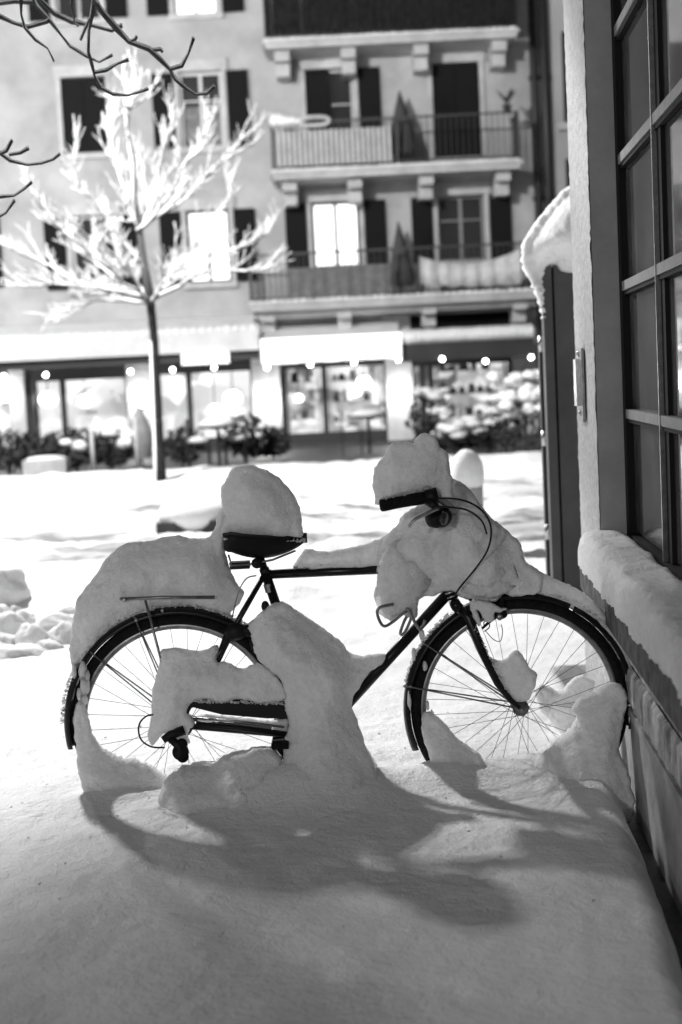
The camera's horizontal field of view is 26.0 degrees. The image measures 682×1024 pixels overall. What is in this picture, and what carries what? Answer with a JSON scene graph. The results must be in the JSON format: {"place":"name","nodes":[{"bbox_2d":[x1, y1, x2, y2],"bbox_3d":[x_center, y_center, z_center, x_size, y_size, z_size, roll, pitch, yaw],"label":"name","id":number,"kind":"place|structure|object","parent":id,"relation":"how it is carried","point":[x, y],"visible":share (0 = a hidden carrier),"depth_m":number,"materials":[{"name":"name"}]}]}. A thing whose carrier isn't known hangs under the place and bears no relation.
{"place":"outdoors","nodes":[
{"label":"outdoors","id":0,"kind":"place"},
{"bbox_2d":[0,420,681,1023],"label":"pavement","id":1,"kind":"structure","parent":0,"point":[328,454],"depth_m":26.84,"materials":[{"name":"white snow"}]},
{"bbox_2d":[0,632,14,644],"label":"snow chunk","id":2,"kind":"object","parent":1,"relation":"on","point":[5,638],"visible":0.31,"depth_m":7.35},
{"bbox_2d":[0,611,25,634],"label":"snow chunk","id":3,"kind":"object","parent":1,"relation":"on","point":[11,623],"visible":0.38,"depth_m":7.51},
{"bbox_2d":[0,566,31,604],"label":"snow chunk","id":4,"kind":"object","parent":1,"relation":"on","point":[14,589],"visible":0.52,"depth_m":8.37,"materials":[{"name":"snow"}]},
{"bbox_2d":[0,429,42,474],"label":"hedge bush","id":5,"kind":"object","parent":1,"relation":"on","point":[10,462],"visible":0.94,"depth_m":26.39,"materials":[{"name":"black plant"}]},
{"bbox_2d":[0,643,49,659],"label":"snow chunk","id":6,"kind":"object","parent":1,"relation":"on","point":[7,651],"visible":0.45,"depth_m":7.01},
{"bbox_2d":[16,609,36,624],"bbox_3d":[-1.729,0.601,7.972,0.225,0.159,0.195,-3,5,0],"label":"snow chunk","id":7,"kind":"object","parent":1,"relation":"on","point":[30,618],"visible":0.27,"depth_m":7.92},
{"bbox_2d":[14,623,47,643],"bbox_3d":[-1.535,0.650,7.373,0.174,0.196,0.170,-6,6,-33],"label":"snow chunk","id":8,"kind":"object","parent":1,"relation":"on","point":[32,633],"visible":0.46,"depth_m":7.32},
{"bbox_2d":[10,430,68,464],"bbox_3d":[-5.477,-1.115,26.884,1.135,0.780,0.697,-3,5,0],"label":"hedge bush","id":9,"kind":"object","parent":1,"relation":"on","point":[38,443],"visible":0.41,"depth_m":26.76,"materials":[{"name":"black plant"}]},
{"bbox_2d":[22,455,69,475],"bbox_3d":[-5.018,-0.780,25.207,0.736,0.368,0.409,-3,5,0],"label":"planter","id":10,"kind":"object","parent":1,"relation":"on","point":[35,465],"visible":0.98,"depth_m":25.01,"materials":[{"name":"white concrete"}]},
{"bbox_2d":[37,639,64,649],"bbox_3d":[-1.418,0.690,7.184,0.194,0.143,0.162,-1,5,18],"label":"snow chunk","id":11,"kind":"object","parent":1,"relation":"on","point":[49,644],"visible":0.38,"depth_m":7.13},
{"bbox_2d":[35,612,72,631],"bbox_3d":[-1.502,0.611,7.783,0.233,0.163,0.214,-3,5,0],"label":"snow chunk","id":12,"kind":"object","parent":1,"relation":"on","point":[48,622],"visible":0.37,"depth_m":7.73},
{"bbox_2d":[47,622,71,644],"bbox_3d":[-1.372,0.650,7.383,0.225,0.210,0.204,-7,7,-42],"label":"snow chunk","id":13,"kind":"object","parent":1,"relation":"on","point":[59,633],"visible":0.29,"depth_m":7.33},
{"bbox_2d":[57,605,74,613],"bbox_3d":[-1.503,0.593,8.182,0.139,0.157,0.124,-6,6,-29],"label":"snow chunk","id":14,"kind":"object","parent":1,"relation":"on","point":[68,609],"visible":0.34,"depth_m":8.14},
{"bbox_2d":[43,426,109,471],"bbox_3d":[-4.737,-1.129,26.474,1.208,0.811,0.736,-3,5,0],"label":"hedge bush","id":15,"kind":"object","parent":1,"relation":"on","point":[76,445],"visible":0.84,"depth_m":26.36,"materials":[{"name":"black plant"}]},
{"bbox_2d":[89,427,95,470],"bbox_3d":[-4.317,-1.074,25.688,0.065,0.800,0.065,-1,5,22],"label":"snow stake","id":16,"kind":"object","parent":1,"relation":"on","point":[92,448],"visible":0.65,"depth_m":25.66,"materials":[{"name":"white wood"}]},
{"bbox_2d":[0,0,214,216],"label":"overhanging tree","id":17,"kind":"object","parent":1,"relation":"on","point":[110,21],"visible":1,"depth_m":5.70,"materials":[{"name":"black plant"}]},
{"bbox_2d":[82,427,138,468],"bbox_3d":[-4.190,-1.150,26.788,1.097,0.746,0.732,-2,5,11],"label":"hedge bush","id":18,"kind":"object","parent":1,"relation":"on","point":[123,442],"visible":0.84,"depth_m":26.64,"materials":[{"name":"black plant"}]},
{"bbox_2d":[133,416,139,468],"bbox_3d":[-3.552,-1.185,25.681,0.065,0.950,0.065,-5,5,-22],"label":"snow stake","id":19,"kind":"object","parent":1,"relation":"on","point":[135,428],"visible":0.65,"depth_m":25.65,"materials":[{"name":"white wood"}]},
{"bbox_2d":[130,405,152,463],"bbox_3d":[-3.796,-1.462,27.964,0.466,1.120,0.454,-3,5,0],"label":"garden parasol","id":20,"kind":"object","parent":1,"relation":"on","point":[145,440],"visible":0.78,"depth_m":27.82,"materials":[{"name":"fabric"}]},
{"bbox_2d":[0,48,294,481],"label":"snowy tree","id":21,"kind":"object","parent":1,"relation":"on","point":[147,295],"visible":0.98,"depth_m":19.77,"materials":[{"name":"white plant"}]},
{"bbox_2d":[164,424,206,466],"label":"hedge bush","id":22,"kind":"object","parent":1,"relation":"on","point":[177,442],"visible":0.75,"depth_m":26.40,"materials":[{"name":"black plant"}]},
{"bbox_2d":[156,494,221,534],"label":"concrete block","id":23,"kind":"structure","parent":1,"relation":"on","point":[194,513],"depth_m":12.66,"materials":[{"name":"concrete"}]},
{"bbox_2d":[185,419,211,467],"bbox_3d":[-2.506,-1.212,25.984,0.402,0.850,0.400,-3,5,0],"label":"cafe chair","id":24,"kind":"object","parent":1,"relation":"on","point":[197,440],"visible":0.92,"depth_m":25.83,"materials":[{"name":"black"}]},
{"bbox_2d":[198,418,236,465],"bbox_3d":[-2.167,-1.239,26.184,0.689,0.836,0.700,-3,5,0],"label":"cafe table","id":25,"kind":"object","parent":1,"relation":"on","point":[217,424],"visible":1,"depth_m":25.95,"materials":[{"name":"white"}]},
{"bbox_2d":[158,746,281,814],"bbox_3d":[-0.342,0.874,4.479,0.510,0.277,0.423,-3,5,0],"label":"pedal drift","id":26,"kind":"object","parent":1,"relation":"on","point":[200,786],"visible":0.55,"depth_m":4.45,"materials":[{"name":"snow"}]},
{"bbox_2d":[223,416,247,464],"bbox_3d":[-1.885,-1.278,26.383,0.402,0.850,0.400,-3,5,0],"label":"cafe chair","id":27,"kind":"object","parent":1,"relation":"on","point":[235,437],"visible":0.97,"depth_m":26.23,"materials":[{"name":"black"}]},
{"bbox_2d":[220,412,270,461],"bbox_3d":[-1.759,-1.371,26.989,0.997,0.917,0.592,-3,5,0],"label":"hedge bush","id":28,"kind":"object","parent":1,"relation":"on","point":[256,435],"visible":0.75,"depth_m":26.90,"materials":[{"name":"black plant"}]},
{"bbox_2d":[0,0,540,461],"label":"apartment building","id":29,"kind":"structure","parent":1,"relation":"on","point":[345,187],"depth_m":31.44,"materials":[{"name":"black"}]},
{"bbox_2d":[0,239,3,286],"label":"window","id":30,"kind":"structure","parent":29,"relation":"in","point":[1,271],"depth_m":31.55,"materials":[{"name":"metal"}]},
{"bbox_2d":[0,381,8,403],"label":"wall lamp","id":31,"kind":"object","parent":29,"relation":"attached to","point":[4,399],"visible":1,"depth_m":31.65,"materials":[{"name":"grey"}]},
{"bbox_2d":[0,371,12,458],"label":"shop window","id":32,"kind":"structure","parent":29,"relation":"in","point":[5,418],"depth_m":33.08,"materials":[{"name":"white"}]},
{"bbox_2d":[39,382,56,406],"bbox_3d":[-6.440,-2.917,32.370,0.408,1.231,0.238,-3,5,0],"label":"pendant lamp","id":33,"kind":"object","parent":29,"relation":"hanging from","point":[47,399],"visible":0.98,"depth_m":32.33,"materials":[{"name":"grey"}]},
{"bbox_2d":[25,365,128,454],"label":"shop window","id":34,"kind":"structure","parent":29,"relation":"in","point":[111,413],"depth_m":33.15,"materials":[{"name":"white"}]},
{"bbox_2d":[28,0,127,26],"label":"window","id":35,"kind":"structure","parent":29,"relation":"in","point":[81,8],"depth_m":31.09,"materials":[{"name":"glass"}]},
{"bbox_2d":[53,63,113,160],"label":"window","id":36,"kind":"structure","parent":29,"relation":"in","point":[79,97],"depth_m":31.34,"materials":[{"name":"black"}]},
{"bbox_2d":[78,380,91,406],"bbox_3d":[-5.634,-2.938,32.373,0.317,1.269,0.238,-3,5,0],"label":"pendant lamp","id":37,"kind":"object","parent":29,"relation":"hanging from","point":[84,400],"visible":0.94,"depth_m":32.34,"materials":[{"name":"grey"}]},
{"bbox_2d":[43,202,142,294],"bbox_3d":[-5.276,-5.626,31.634,2.070,1.900,0.300,-3,5,0],"label":"window","id":38,"kind":"structure","parent":29,"relation":"in","point":[88,223],"depth_m":31.55,"materials":[{"name":"glass"}]},
{"bbox_2d":[73,386,120,414],"bbox_3d":[-5.281,-2.424,31.992,1.034,0.628,0.004,-3,5,0],"label":"window print","id":39,"kind":"object","parent":29,"relation":"attached to","point":[90,387],"depth_m":31.99,"materials":[{"name":"white paint"}]},
{"bbox_2d":[0,315,259,370],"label":"long awning","id":40,"kind":"object","parent":29,"relation":"attached to","point":[79,351],"visible":0.81,"depth_m":30.48,"materials":[{"name":"fabric"}]},
{"bbox_2d":[0,323,260,341],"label":"snow","id":41,"kind":"structure","parent":40,"relation":"on","point":[142,332],"depth_m":30.46,"materials":[{"name":"snow"}]},
{"bbox_2d":[181,352,228,364],"bbox_3d":[-2.791,-3.161,30.443,0.977,0.235,0.070,-3,5,0],"label":"shop sign","id":42,"kind":"object","parent":40,"relation":"hanging from","point":[202,358],"visible":1,"depth_m":30.41,"materials":[{"name":"grey"}]},
{"bbox_2d":[136,386,145,409],"bbox_3d":[-4.288,-2.442,31.740,0.180,0.500,0.139,-3,5,0],"label":"wall lamp","id":43,"kind":"object","parent":29,"relation":"attached to","point":[141,397],"visible":0.86,"depth_m":31.67,"materials":[{"name":"grey"}]},
{"bbox_2d":[146,0,243,21],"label":"window","id":44,"kind":"structure","parent":29,"relation":"in","point":[185,10],"depth_m":31.09,"materials":[{"name":"grey"}]},
{"bbox_2d":[151,58,250,154],"bbox_3d":[-2.965,-8.589,31.381,2.040,1.950,0.300,-3,5,0],"label":"window","id":45,"kind":"structure","parent":29,"relation":"in","point":[192,115],"depth_m":31.31,"materials":[{"name":"grey"}]},
{"bbox_2d":[160,359,254,449],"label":"shop window","id":46,"kind":"structure","parent":29,"relation":"in","point":[187,393],"depth_m":33.15,"materials":[{"name":"white"}]},
{"bbox_2d":[159,196,257,288],"bbox_3d":[-2.829,-5.743,31.634,2.040,1.900,0.300,-3,5,0],"label":"window","id":47,"kind":"structure","parent":29,"relation":"in","point":[223,222],"depth_m":31.54,"materials":[{"name":"white"}]},
{"bbox_2d":[209,372,220,414],"bbox_3d":[-2.800,-2.920,32.386,0.272,1.577,0.233,-3,5,0],"label":"pendant lamp","id":48,"kind":"object","parent":29,"relation":"hanging from","point":[214,409],"visible":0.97,"depth_m":32.38,"materials":[{"name":"grey"}]},
{"bbox_2d":[224,371,241,405],"bbox_3d":[-2.399,-3.027,32.379,0.392,1.400,0.234,-3,5,0],"label":"pendant lamp","id":49,"kind":"object","parent":29,"relation":"hanging from","point":[232,398],"visible":0.98,"depth_m":32.35,"materials":[{"name":"grey"}]},
{"bbox_2d":[0,354,529,377],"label":"light string cable","id":50,"kind":"object","parent":29,"relation":"attached to","point":[270,363],"visible":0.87,"depth_m":30.04,"materials":[{"name":"black plastic"}]},
{"bbox_2d":[269,113,300,126],"bbox_3d":[-1.119,-8.039,30.299,0.700,0.293,0.299,-3,5,0],"label":"snow heap","id":51,"kind":"object","parent":29,"relation":"on","point":[278,120],"visible":1,"depth_m":30.19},
{"bbox_2d":[286,368,321,433],"bbox_3d":[-0.819,-2.534,32.580,0.709,2.050,0.300,-3,5,0],"label":"shop shelf","id":52,"kind":"object","parent":29,"relation":"in","point":[309,392],"visible":0.69,"depth_m":32.46,"materials":[{"name":"grey"}]},
{"bbox_2d":[300,115,330,126],"bbox_3d":[-0.533,-7.991,30.240,0.660,0.250,0.080,-3,5,0],"label":"drying rack","id":53,"kind":"object","parent":29,"relation":"attached to","point":[326,123],"visible":1,"depth_m":30.21,"materials":[{"name":"white metal"}]},
{"bbox_2d":[278,0,375,31],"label":"window","id":54,"kind":"structure","parent":29,"relation":"in","point":[278,0],"depth_m":31.13,"materials":[{"name":"glass"}]},
{"bbox_2d":[260,318,401,364],"bbox_3d":[-0.212,-3.577,30.939,2.865,0.870,1.530,-3,5,0],"label":"short awning","id":55,"kind":"object","parent":29,"relation":"attached to","point":[326,341],"visible":0.93,"depth_m":30.20,"materials":[{"name":"fabric"}]},
{"bbox_2d":[280,359,387,444],"bbox_3d":[-0.168,-2.768,32.432,2.306,2.480,0.960,-3,5,0],"label":"shop window","id":56,"kind":"structure","parent":29,"relation":"in","point":[302,431],"depth_m":32.84,"materials":[{"name":"white"}]},
{"bbox_2d":[285,188,387,267],"bbox_3d":[-0.108,-5.993,31.624,2.140,1.760,0.300,-3,5,0],"label":"window","id":57,"kind":"structure","parent":29,"relation":"in","point":[333,226],"depth_m":31.55,"materials":[{"name":"white"}]},
{"bbox_2d":[297,56,381,131],"bbox_3d":[-0.015,-8.537,31.407,1.710,2.190,0.282,-3,5,0],"label":"window","id":58,"kind":"structure","parent":29,"relation":"in","point":[323,92],"depth_m":31.33,"materials":[{"name":"glass"}]},
{"bbox_2d":[288,264,391,298],"bbox_3d":[-0.027,-4.764,30.528,2.124,0.620,0.066,-3,5,0],"label":"privacy cloth","id":59,"kind":"object","parent":29,"relation":"on","point":[336,281],"visible":1,"depth_m":30.52,"materials":[{"name":"grey fabric"}]},
{"bbox_2d":[328,365,382,431],"bbox_3d":[0.311,-2.613,32.578,1.138,2.100,0.300,-3,5,0],"label":"shop shelf","id":60,"kind":"object","parent":29,"relation":"on","point":[371,376],"visible":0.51,"depth_m":32.46,"materials":[{"name":"grey"}]},
{"bbox_2d":[357,366,370,387],"bbox_3d":[0.476,-3.287,32.369,0.313,1.156,0.234,-3,5,0],"label":"pendant lamp","id":61,"kind":"object","parent":29,"relation":"hanging from","point":[363,382],"visible":0.95,"depth_m":32.33,"materials":[{"name":"grey"}]},
{"bbox_2d":[391,222,414,293],"bbox_3d":[1.268,-5.340,31.105,0.528,1.501,0.528,-3,5,0],"label":"closed parasol","id":62,"kind":"object","parent":29,"relation":"on","point":[399,240],"visible":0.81,"depth_m":30.95,"materials":[{"name":"fabric"}]},
{"bbox_2d":[392,91,417,163],"bbox_3d":[1.285,-8.024,30.867,0.578,1.490,0.578,-3,5,0],"label":"closed parasol","id":63,"kind":"object","parent":29,"relation":"on","point":[400,108],"visible":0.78,"depth_m":30.71,"materials":[{"name":"fabric"}]},
{"bbox_2d":[427,50,485,157],"bbox_3d":[2.448,-8.656,31.418,1.260,2.190,0.260,-3,5,0],"label":"window","id":64,"kind":"structure","parent":29,"relation":"in","point":[452,88],"depth_m":31.36,"materials":[{"name":"black"}]},
{"bbox_2d":[411,182,511,263],"bbox_3d":[2.569,-6.122,31.624,2.120,1.760,0.300,-3,5,0],"label":"window","id":65,"kind":"structure","parent":29,"relation":"in","point":[458,220],"depth_m":31.55,"materials":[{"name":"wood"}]},
{"bbox_2d":[410,320,513,436],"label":"shop window","id":66,"kind":"structure","parent":29,"relation":"in","point":[456,379],"depth_m":32.94,"materials":[{"name":"white"}]},
{"bbox_2d":[435,362,507,423],"bbox_3d":[2.878,-2.562,32.594,1.531,1.750,0.300,-3,5,0],"label":"shop shelf","id":67,"kind":"object","parent":66,"relation":"in","point":[469,411],"visible":0.62,"depth_m":32.46,"materials":[{"name":"grey"}]},
{"bbox_2d":[401,338,534,361],"bbox_3d":[2.624,-3.396,31.123,2.745,0.370,1.220,-3,5,0],"label":"awning","id":68,"kind":"object","parent":29,"relation":"attached to","point":[520,347],"visible":0.86,"depth_m":30.52,"materials":[{"name":"black"}]},
{"bbox_2d":[400,324,534,343],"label":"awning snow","id":69,"kind":"structure","parent":68,"relation":"on","point":[477,333],"depth_m":30.43,"materials":[{"name":"snow"}]},
{"bbox_2d":[419,249,520,286],"bbox_3d":[2.658,-4.996,30.500,2.078,0.749,0.115,-3,5,0],"label":"sagging banner","id":70,"kind":"object","parent":29,"relation":"hanging from","point":[505,270],"visible":1,"depth_m":30.49,"materials":[{"name":"white fabric"}]},
{"bbox_2d":[496,89,516,110],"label":"potted plant","id":71,"kind":"object","parent":29,"relation":"on","point":[506,106],"visible":1,"depth_m":30.24,"materials":[{"name":"grey plant"}]},
{"bbox_2d":[528,0,543,336],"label":"drainpipe","id":72,"kind":"object","parent":29,"relation":"attached to","point":[534,78],"visible":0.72,"depth_m":31.14,"materials":[{"name":"black"}]},
{"bbox_2d":[256,425,290,459],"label":"hedge bush","id":73,"kind":"object","parent":1,"relation":"on","point":[277,437],"visible":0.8,"depth_m":27.30,"materials":[{"name":"black plant"}]},
{"bbox_2d":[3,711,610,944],"bbox_3d":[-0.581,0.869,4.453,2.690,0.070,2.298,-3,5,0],"label":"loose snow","id":74,"kind":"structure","parent":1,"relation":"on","point":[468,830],"depth_m":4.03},
{"bbox_2d":[247,601,385,797],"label":"snow","id":75,"kind":"structure","parent":1,"relation":"on","point":[319,672],"depth_m":4.53,"materials":[{"name":"snow"}]},
{"bbox_2d":[60,485,631,772],"bbox_3d":[0.021,0.447,4.643,1.834,1.078,0.626,-3,5,0],"label":"bicycle","id":76,"kind":"object","parent":1,"relation":"on","point":[438,640],"visible":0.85,"depth_m":4.63,"materials":[{"name":"metal"}]},
{"bbox_2d":[73,701,167,792],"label":"snow","id":77,"kind":"structure","parent":76,"relation":"on","point":[100,767],"depth_m":4.60,"materials":[{"name":"snow"}]},
{"bbox_2d":[69,508,243,685],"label":"snow","id":78,"kind":"structure","parent":76,"relation":"attached to","point":[178,565],"depth_m":4.61,"materials":[{"name":"snow"}]},
{"bbox_2d":[147,645,285,745],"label":"snow","id":79,"kind":"structure","parent":76,"relation":"on","point":[184,678],"depth_m":4.58,"materials":[{"name":"snow"}]},
{"bbox_2d":[197,714,288,731],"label":"snow","id":80,"kind":"structure","parent":76,"relation":"on","point":[284,722],"depth_m":4.64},
{"bbox_2d":[220,464,303,538],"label":"saddle snow","id":81,"kind":"structure","parent":76,"relation":"on","point":[255,500],"depth_m":4.56,"materials":[{"name":"snow"}]},
{"bbox_2d":[293,535,385,568],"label":"snow","id":82,"kind":"structure","parent":76,"relation":"on","point":[359,556],"depth_m":4.62,"materials":[{"name":"snow"}]},
{"bbox_2d":[376,603,425,635],"bbox_3d":[0.187,0.332,4.571,0.167,0.115,0.064,-3,5,-7],"label":"cable lock","id":83,"kind":"object","parent":76,"relation":"hanging from","point":[411,618],"visible":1,"depth_m":4.56,"materials":[{"name":"metal"}]},
{"bbox_2d":[376,539,430,618],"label":"snow","id":84,"kind":"structure","parent":76,"relation":"hanging from","point":[402,585],"depth_m":4.55,"materials":[{"name":"snow"}]},
{"bbox_2d":[374,481,542,620],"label":"head snow","id":85,"kind":"structure","parent":76,"relation":"on","point":[449,556],"depth_m":4.54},
{"bbox_2d":[470,600,506,625],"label":"snow","id":86,"kind":"structure","parent":76,"relation":"on","point":[487,610],"depth_m":4.58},
{"bbox_2d":[460,564,517,598],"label":"snow","id":87,"kind":"structure","parent":76,"relation":"attached to","point":[497,589],"depth_m":4.56,"materials":[{"name":"snow"}]},
{"bbox_2d":[491,650,536,701],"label":"snow","id":88,"kind":"structure","parent":76,"relation":"attached to","point":[517,673],"depth_m":4.61,"materials":[{"name":"snow"}]},
{"bbox_2d":[536,571,629,665],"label":"front fender snow","id":89,"kind":"structure","parent":76,"relation":"on","point":[550,586],"depth_m":4.63,"materials":[{"name":"snow"}]},
{"bbox_2d":[340,410,362,455],"bbox_3d":[0.197,-1.493,27.677,0.403,0.850,0.400,-3,5,0],"label":"cafe chair","id":90,"kind":"object","parent":1,"relation":"on","point":[351,429],"visible":1,"depth_m":27.51,"materials":[{"name":"black"}]},
{"bbox_2d":[350,409,385,452],"bbox_3d":[0.528,-1.537,28.074,0.692,0.836,0.705,-3,5,0],"label":"cafe table","id":91,"kind":"object","parent":1,"relation":"on","point":[368,414],"visible":1,"depth_m":27.87,"materials":[{"name":"white"}]},
{"bbox_2d":[404,387,453,437],"bbox_3d":[1.684,-1.801,28.396,0.983,1.194,0.737,-3,5,0],"label":"terrace shrub","id":92,"kind":"object","parent":1,"relation":"on","point":[433,414],"visible":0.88,"depth_m":28.28,"materials":[{"name":"black plant"}]},
{"bbox_2d":[421,711,484,765],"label":"snow","id":93,"kind":"structure","parent":1,"relation":"on","point":[443,742],"depth_m":4.60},
{"bbox_2d":[423,420,485,452],"bbox_3d":[2.025,-1.335,26.480,1.222,0.598,0.811,-3,5,0],"label":"hedge bush","id":94,"kind":"object","parent":1,"relation":"on","point":[455,433],"visible":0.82,"depth_m":26.30,"materials":[{"name":"black plant"}]},
{"bbox_2d":[450,449,483,507],"bbox_3d":[0.825,0.054,9.545,0.221,0.924,0.220,-3,5,0],"label":"bollard","id":95,"kind":"object","parent":1,"relation":"on","point":[467,468],"visible":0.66,"depth_m":9.44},
{"bbox_2d":[463,418,522,451],"bbox_3d":[2.641,-1.381,26.489,1.227,0.606,0.788,-3,5,0],"label":"hedge bush","id":96,"kind":"object","parent":1,"relation":"on","point":[478,428],"visible":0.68,"depth_m":26.32,"materials":[{"name":"black plant"}]},
{"bbox_2d":[484,406,521,453],"bbox_3d":[2.834,-1.418,25.488,0.689,0.837,0.702,-3,5,0],"label":"cafe table","id":97,"kind":"object","parent":1,"relation":"on","point":[488,413],"visible":0.27,"depth_m":25.44,"materials":[{"name":"black"}]},
{"bbox_2d":[485,369,541,451],"bbox_3d":[3.071,-1.635,24.433,1.331,1.434,0.831,-3,5,0],"label":"terrace shrub","id":98,"kind":"object","parent":1,"relation":"on","point":[513,387],"visible":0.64,"depth_m":24.18,"materials":[{"name":"white plant"}]},
{"bbox_2d":[527,0,569,424],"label":"neighbouring building","id":99,"kind":"structure","parent":1,"relation":"on","point":[557,73],"depth_m":31.32,"materials":[{"name":"black"}]},
{"bbox_2d":[537,0,554,208],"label":"drainpipe","id":100,"kind":"object","parent":99,"relation":"attached to","point":[544,79],"visible":0.62,"depth_m":31.10,"materials":[{"name":"black"}]},
{"bbox_2d":[557,33,567,130],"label":"window","id":101,"kind":"structure","parent":99,"relation":"in","point":[561,126],"depth_m":31.36,"materials":[{"name":"black"}]},
{"bbox_2d":[565,159,569,187],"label":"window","id":102,"kind":"structure","parent":99,"relation":"in","point":[567,163],"depth_m":31.57,"materials":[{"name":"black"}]},
{"bbox_2d":[538,264,582,591],"bbox_3d":[1.505,-0.381,7.989,0.871,1.999,0.630,-3,5,0],"label":"metal door","id":103,"kind":"structure","parent":1,"relation":"on","point":[559,446],"depth_m":7.69,"materials":[{"name":"black"}]},
{"bbox_2d":[520,186,572,318],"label":"canopy snow","id":104,"kind":"structure","parent":103,"relation":"attached to","point":[547,241],"depth_m":7.52,"materials":[{"name":"snow"}]},
{"bbox_2d":[535,674,594,733],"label":"snow","id":105,"kind":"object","parent":1,"relation":"on","point":[559,719],"visible":0.62,"depth_m":5.00,"materials":[{"name":"snow"}]},
{"bbox_2d":[534,682,634,823],"bbox_3d":[0.719,0.782,4.563,0.376,0.473,0.381,-3,5,0],"label":"wall side drift","id":106,"kind":"object","parent":1,"relation":"on","point":[585,746],"depth_m":4.54,"materials":[{"name":"snow"}]},
{"bbox_2d":[563,0,681,916],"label":"roadside building","id":107,"kind":"structure","parent":1,"relation":"on","point":[623,61],"depth_m":4.91,"materials":[{"name":"paint"}]},
{"bbox_2d":[573,348,585,421],"bbox_3d":[0.915,-0.488,5.694,0.028,0.278,0.181,-2,5,4],"label":"wall plate","id":108,"kind":"object","parent":107,"relation":"attached to","point":[579,383],"depth_m":5.64,"materials":[{"name":"metal"}]},
{"bbox_2d":[578,529,681,704],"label":"sill snow","id":109,"kind":"structure","parent":107,"relation":"on","point":[637,587],"depth_m":4.03,"materials":[{"name":"snow"}]},
{"bbox_2d":[610,0,681,580],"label":"window","id":110,"kind":"structure","parent":107,"relation":"in","point":[647,45],"depth_m":4.63,"materials":[{"name":"black"}]},
{"bbox_2d":[372,433,452,504],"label":"snow","id":111,"kind":"structure","parent":0,"point":[421,460],"depth_m":4.36,"materials":[{"name":"snow"}]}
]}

